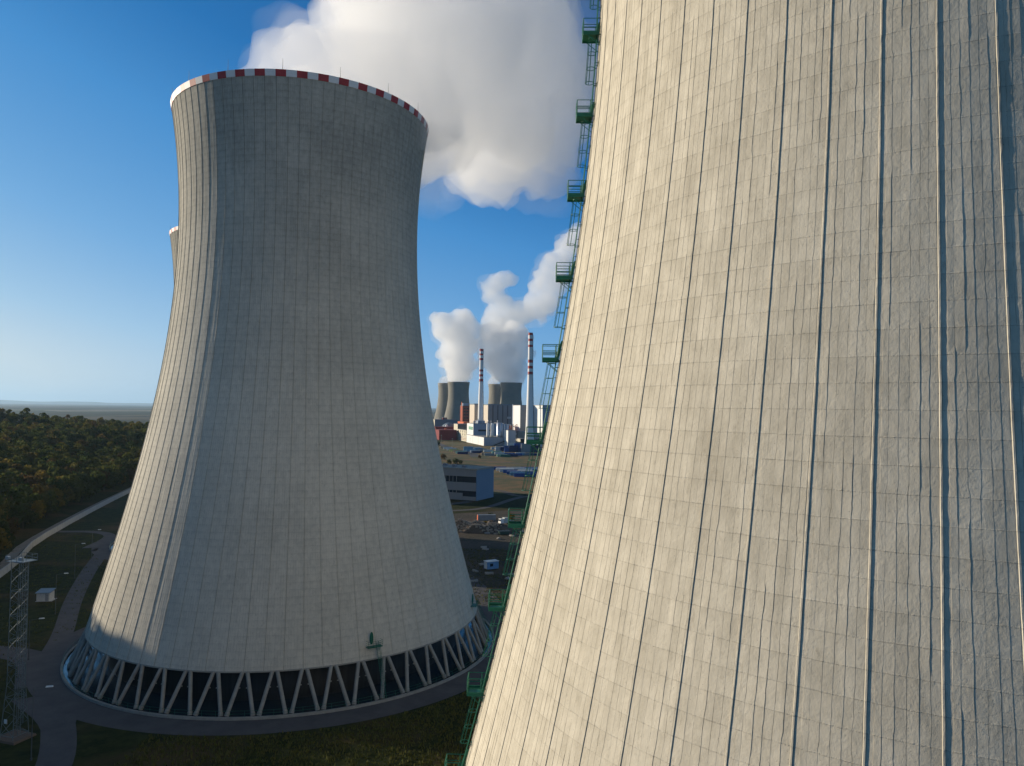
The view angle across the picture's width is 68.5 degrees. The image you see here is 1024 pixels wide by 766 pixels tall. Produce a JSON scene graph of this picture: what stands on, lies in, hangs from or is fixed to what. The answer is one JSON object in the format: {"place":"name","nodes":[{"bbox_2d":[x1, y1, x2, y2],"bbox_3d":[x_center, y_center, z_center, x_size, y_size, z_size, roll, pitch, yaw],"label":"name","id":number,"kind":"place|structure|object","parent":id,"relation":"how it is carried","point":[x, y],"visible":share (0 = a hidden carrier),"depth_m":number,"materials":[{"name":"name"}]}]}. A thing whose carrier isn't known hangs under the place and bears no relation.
{"place":"outdoors","nodes":[
{"label":"outdoors","id":0,"kind":"place"},
{"bbox_2d":[0,646,40,688],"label":"road","id":1,"kind":"structure","parent":0,"point":[33,654],"depth_m":164.97,"materials":[{"name":"grey asphalt"}]},
{"bbox_2d":[28,618,43,659],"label":"street lamp","id":2,"kind":"object","parent":1,"relation":"on","point":[29,636],"visible":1,"depth_m":163.20,"materials":[{"name":"grey metal"}]},
{"bbox_2d":[12,690,81,765],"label":"road","id":3,"kind":"structure","parent":0,"point":[55,714],"depth_m":130.72,"materials":[{"name":"grey asphalt"}]},
{"bbox_2d":[0,487,130,569],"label":"patrol path","id":4,"kind":"structure","parent":0,"point":[18,549],"depth_m":304.07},
{"bbox_2d":[0,400,152,404],"bbox_3d":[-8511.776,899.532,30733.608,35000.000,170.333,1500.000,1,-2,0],"label":"hills","id":5,"kind":"structure","parent":0,"point":[37,402],"depth_m":30404.23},
{"bbox_2d":[91,540,114,559],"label":"ring road","id":6,"kind":"structure","parent":0,"point":[107,556],"depth_m":280.80,"materials":[{"name":"grey asphalt"}]},
{"bbox_2d":[26,604,502,735],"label":"ring road","id":7,"kind":"structure","parent":0,"point":[90,712],"depth_m":135.35,"materials":[{"name":"grey asphalt"}]},
{"bbox_2d":[0,403,536,765],"bbox_3d":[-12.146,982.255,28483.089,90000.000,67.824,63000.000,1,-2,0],"label":"ground","id":8,"kind":"structure","parent":0,"point":[97,745],"depth_m":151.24,"materials":[{"name":"green plant"}]},
{"bbox_2d":[0,521,11,549],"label":"tree","id":9,"kind":"object","parent":8,"relation":"on","point":[4,541],"visible":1,"depth_m":262.71,"materials":[{"name":"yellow plant"}]},
{"bbox_2d":[0,520,16,554],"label":"tree","id":10,"kind":"object","parent":8,"relation":"on","point":[11,538],"visible":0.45,"depth_m":272.20,"materials":[{"name":"green plant"}]},
{"bbox_2d":[4,516,19,533],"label":"tree","id":11,"kind":"object","parent":8,"relation":"on","point":[13,527],"visible":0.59,"depth_m":300.91,"materials":[{"name":"green plant"}]},
{"bbox_2d":[0,552,37,744],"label":"lattice mast","id":12,"kind":"object","parent":8,"relation":"on","point":[15,736],"visible":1,"depth_m":124.82,"materials":[{"name":"metal"}]},
{"bbox_2d":[21,503,36,528],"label":"tree","id":13,"kind":"object","parent":8,"relation":"on","point":[29,518],"visible":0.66,"depth_m":325.99,"materials":[{"name":"green plant"}]},
{"bbox_2d":[28,499,45,523],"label":"tree","id":14,"kind":"object","parent":8,"relation":"on","point":[37,506],"visible":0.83,"depth_m":339.25,"materials":[{"name":"green plant"}]},
{"bbox_2d":[30,685,52,760],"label":"street lamp","id":15,"kind":"object","parent":8,"relation":"on","point":[32,721],"visible":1,"depth_m":117.42,"materials":[{"name":"grey metal"}]},
{"bbox_2d":[35,588,56,601],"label":"hut","id":16,"kind":"object","parent":8,"relation":"on","point":[44,594],"visible":1,"depth_m":211.25,"materials":[{"name":"metal"}]},
{"bbox_2d":[54,491,63,506],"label":"tree","id":17,"kind":"object","parent":8,"relation":"on","point":[58,498],"visible":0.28,"depth_m":380.21,"materials":[{"name":"green plant"}]},
{"bbox_2d":[55,573,67,613],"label":"street lamp","id":18,"kind":"object","parent":8,"relation":"on","point":[55,596],"visible":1,"depth_m":198.38,"materials":[{"name":"grey metal"}]},
{"bbox_2d":[0,488,130,577],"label":"road","id":19,"kind":"structure","parent":8,"relation":"on","point":[28,548],"depth_m":328.47,"materials":[{"name":"grey asphalt"}]},
{"bbox_2d":[29,545,109,668],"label":"road","id":20,"kind":"structure","parent":8,"relation":"on","point":[52,651],"depth_m":195.43,"materials":[{"name":"grey asphalt"}]},
{"bbox_2d":[0,408,148,531],"bbox_3d":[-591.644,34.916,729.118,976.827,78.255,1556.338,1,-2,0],"label":"wood","id":21,"kind":"object","parent":8,"relation":"on","point":[44,456],"visible":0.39,"depth_m":513.45,"materials":[{"name":"green plant"}]},
{"bbox_2d":[58,531,115,547],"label":"road","id":22,"kind":"structure","parent":8,"relation":"on","point":[106,539],"depth_m":307.88,"materials":[{"name":"grey asphalt"}]},
{"bbox_2d":[127,467,135,481],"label":"tree","id":23,"kind":"object","parent":8,"relation":"on","point":[131,473],"visible":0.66,"depth_m":526.09,"materials":[{"name":"green plant"}]},
{"bbox_2d":[109,226,177,550],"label":"cooling tower","id":24,"kind":"structure","parent":8,"relation":"on","point":[173,233],"depth_m":297.69,"materials":[{"name":"concrete"}]},
{"bbox_2d":[60,66,493,720],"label":"cooling tower","id":25,"kind":"structure","parent":8,"relation":"on","point":[286,544],"depth_m":155.00,"materials":[{"name":"grey concrete"}]},
{"bbox_2d":[434,383,447,418],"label":"cooling tower","id":26,"kind":"structure","parent":8,"relation":"on","point":[442,400],"depth_m":2123.18,"materials":[{"name":"concrete"}]},
{"bbox_2d":[435,426,453,429],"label":"workshop","id":27,"kind":"structure","parent":8,"relation":"on","point":[437,427],"depth_m":1373.50,"materials":[{"name":"red metal"}]},
{"bbox_2d":[433,419,456,426],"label":"turbine hall","id":28,"kind":"structure","parent":8,"relation":"on","point":[439,422],"depth_m":1562.63,"materials":[{"name":"metal"}]},
{"bbox_2d":[435,429,456,439],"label":"workshop","id":29,"kind":"structure","parent":8,"relation":"on","point":[446,434],"depth_m":1292.93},
{"bbox_2d":[442,423,453,426],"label":"storage tank","id":30,"kind":"object","parent":8,"relation":"on","point":[450,424],"visible":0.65,"depth_m":1430.53,"materials":[{"name":"grey metal"}]},
{"bbox_2d":[444,382,469,422],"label":"cooling tower","id":31,"kind":"structure","parent":8,"relation":"on","point":[458,393],"depth_m":2013.77,"materials":[{"name":"concrete"}]},
{"bbox_2d":[460,402,469,421],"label":"office block","id":32,"kind":"structure","parent":8,"relation":"on","point":[464,411],"depth_m":1501.46,"materials":[{"name":"red brick"}]},
{"bbox_2d":[442,463,493,500],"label":"training hall","id":33,"kind":"structure","parent":8,"relation":"on","point":[470,482],"depth_m":457.31,"materials":[{"name":"concrete"}]},
{"bbox_2d":[469,404,477,422],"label":"reactor hall","id":34,"kind":"structure","parent":8,"relation":"on","point":[473,412],"depth_m":1424.99,"materials":[{"name":"beige concrete"}]},
{"bbox_2d":[478,349,483,420],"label":"chimney","id":35,"kind":"object","parent":8,"relation":"on","point":[481,406],"visible":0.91,"depth_m":1327.27,"materials":[{"name":"red paint"}]},
{"bbox_2d":[466,434,503,445],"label":"hall","id":36,"kind":"structure","parent":8,"relation":"on","point":[483,440],"depth_m":1117.51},
{"bbox_2d":[486,423,488,436],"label":"silo","id":37,"kind":"object","parent":36,"relation":"on","point":[487,431],"visible":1,"depth_m":1118.38,"materials":[{"name":"white metal"}]},
{"bbox_2d":[491,423,493,436],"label":"silo","id":38,"kind":"object","parent":36,"relation":"on","point":[492,427],"visible":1,"depth_m":1120.16,"materials":[{"name":"silver metal"}]},
{"bbox_2d":[496,423,502,436],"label":"silo","id":39,"kind":"object","parent":36,"relation":"on","point":[499,430],"visible":1,"depth_m":1121.54,"materials":[{"name":"metal"}]},
{"bbox_2d":[467,420,503,436],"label":"water treatment hall","id":40,"kind":"structure","parent":8,"relation":"on","point":[478,427],"depth_m":1193.80,"materials":[{"name":"metal"}]},
{"bbox_2d":[453,510,528,600],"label":"yard","id":41,"kind":"structure","parent":8,"relation":"on","point":[473,542],"depth_m":300.48,"materials":[{"name":"brown soil"}]},
{"bbox_2d":[455,519,499,533],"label":"rubble heap","id":42,"kind":"object","parent":41,"relation":"on","point":[473,527],"visible":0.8,"depth_m":337.41,"materials":[{"name":"grey stone"}]},
{"bbox_2d":[477,514,495,520],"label":"shipping container","id":43,"kind":"object","parent":41,"relation":"on","point":[480,517],"visible":0.99,"depth_m":373.45,"materials":[{"name":"white metal"}]},
{"bbox_2d":[483,559,498,569],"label":"site hut","id":44,"kind":"object","parent":41,"relation":"on","point":[492,564],"visible":1,"depth_m":259.98,"materials":[{"name":"white paint"}]},
{"bbox_2d":[485,520,514,530],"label":"earth heap","id":45,"kind":"object","parent":41,"relation":"on","point":[501,526],"visible":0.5,"depth_m":342.14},
{"bbox_2d":[497,530,509,534],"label":"skip","id":46,"kind":"object","parent":41,"relation":"on","point":[501,532],"visible":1,"depth_m":331.50,"materials":[{"name":"metal"}]},
{"bbox_2d":[498,517,513,523],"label":"truck","id":47,"kind":"object","parent":41,"relation":"on","point":[503,520],"visible":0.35,"depth_m":359.74,"materials":[{"name":"metal"}]},
{"bbox_2d":[488,384,500,403],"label":"cooling tower","id":48,"kind":"structure","parent":8,"relation":"on","point":[494,393],"depth_m":2153.63,"materials":[{"name":"concrete"}]},
{"bbox_2d":[484,404,512,424],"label":"reactor hall","id":49,"kind":"structure","parent":8,"relation":"on","point":[500,413],"depth_m":1365.69,"materials":[{"name":"metal"}]},
{"bbox_2d":[500,382,521,404],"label":"cooling tower","id":50,"kind":"structure","parent":8,"relation":"on","point":[510,392],"depth_m":2015.34,"materials":[{"name":"concrete"}]},
{"bbox_2d":[512,405,525,430],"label":"reactor hall","id":51,"kind":"structure","parent":8,"relation":"on","point":[519,416],"depth_m":1252.64,"materials":[{"name":"white concrete"}]},
{"bbox_2d":[516,431,524,437],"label":"annex","id":52,"kind":"object","parent":8,"relation":"on","point":[520,434],"visible":0.36,"depth_m":1204.60,"materials":[{"name":"metal"}]},
{"bbox_2d":[516,438,524,443],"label":"depot","id":53,"kind":"structure","parent":8,"relation":"on","point":[520,440],"depth_m":1132.34,"materials":[{"name":"metal"}]},
{"bbox_2d":[524,333,534,444],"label":"chimney","id":54,"kind":"object","parent":8,"relation":"on","point":[530,411],"visible":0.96,"depth_m":1086.88,"materials":[{"name":"red paint"}]},
{"bbox_2d":[534,405,550,441],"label":"reactor hall","id":55,"kind":"structure","parent":8,"relation":"on","point":[539,416],"depth_m":1228.48,"materials":[{"name":"white concrete"}]},
{"bbox_2d":[444,0,1023,765],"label":"cooling tower","id":56,"kind":"structure","parent":8,"relation":"on","point":[774,516],"depth_m":39.01,"materials":[{"name":"beige concrete"}]},
{"bbox_2d":[0,0,600,407],"label":"sky","id":57,"kind":"structure","parent":0,"point":[89,196],"materials":[{"name":"blue"}]},
{"bbox_2d":[438,442,477,456],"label":"road","id":58,"kind":"structure","parent":0,"point":[470,454],"depth_m":907.67,"materials":[{"name":"grey asphalt"}]},
{"bbox_2d":[454,423,466,429],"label":"panel building","id":59,"kind":"structure","parent":0,"point":[458,425],"depth_m":1332.00,"materials":[{"name":"beige concrete"}]},
{"bbox_2d":[451,501,470,504],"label":"road","id":60,"kind":"structure","parent":0,"point":[460,502],"depth_m":442.00,"materials":[{"name":"grey asphalt"}]},
{"bbox_2d":[457,427,466,440],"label":"panel building","id":61,"kind":"structure","parent":0,"point":[461,434],"depth_m":1269.90,"materials":[{"name":"concrete"}]},
{"bbox_2d":[468,573,503,710],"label":"road","id":62,"kind":"structure","parent":0,"point":[482,589],"depth_m":226.12,"materials":[{"name":"grey asphalt"}]},
{"bbox_2d":[438,441,540,493],"bbox_3d":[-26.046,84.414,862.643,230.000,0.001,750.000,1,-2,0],"label":"meadow","id":63,"kind":"structure","parent":0,"point":[506,482],"depth_m":767.53,"materials":[{"name":"plant"}]},
{"bbox_2d":[452,458,459,464],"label":"tree","id":64,"kind":"object","parent":63,"relation":"on","point":[455,461],"visible":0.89,"depth_m":736.54,"materials":[{"name":"green plant"}]},
{"bbox_2d":[484,453,494,455],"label":"shipping container","id":65,"kind":"object","parent":63,"relation":"on","point":[489,454],"visible":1,"depth_m":881.08,"materials":[{"name":"teal metal"}]},
{"bbox_2d":[500,454,509,456],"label":"shipping container","id":66,"kind":"object","parent":63,"relation":"on","point":[504,455],"visible":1,"depth_m":861.23,"materials":[{"name":"teal metal"}]},
{"bbox_2d":[504,430,515,445],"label":"switch house","id":67,"kind":"structure","parent":63,"relation":"on","point":[509,436],"depth_m":1100.41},
{"bbox_2d":[514,473,528,476],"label":"shipping container","id":68,"kind":"object","parent":63,"relation":"on","point":[519,474],"visible":0.92,"depth_m":613.20,"materials":[{"name":"blue metal"}]},
{"bbox_2d":[453,495,530,510],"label":"road","id":69,"kind":"structure","parent":0,"point":[499,503],"depth_m":430.60,"materials":[{"name":"grey asphalt"}]},
{"bbox_2d":[463,460,536,465],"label":"dirt track","id":70,"kind":"structure","parent":0,"point":[497,461],"depth_m":772.77,"materials":[{"name":"brown soil"}]},
{"bbox_2d":[495,490,531,497],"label":"dirt track","id":71,"kind":"structure","parent":0,"point":[507,492],"depth_m":491.56,"materials":[{"name":"soil"}]}
]}

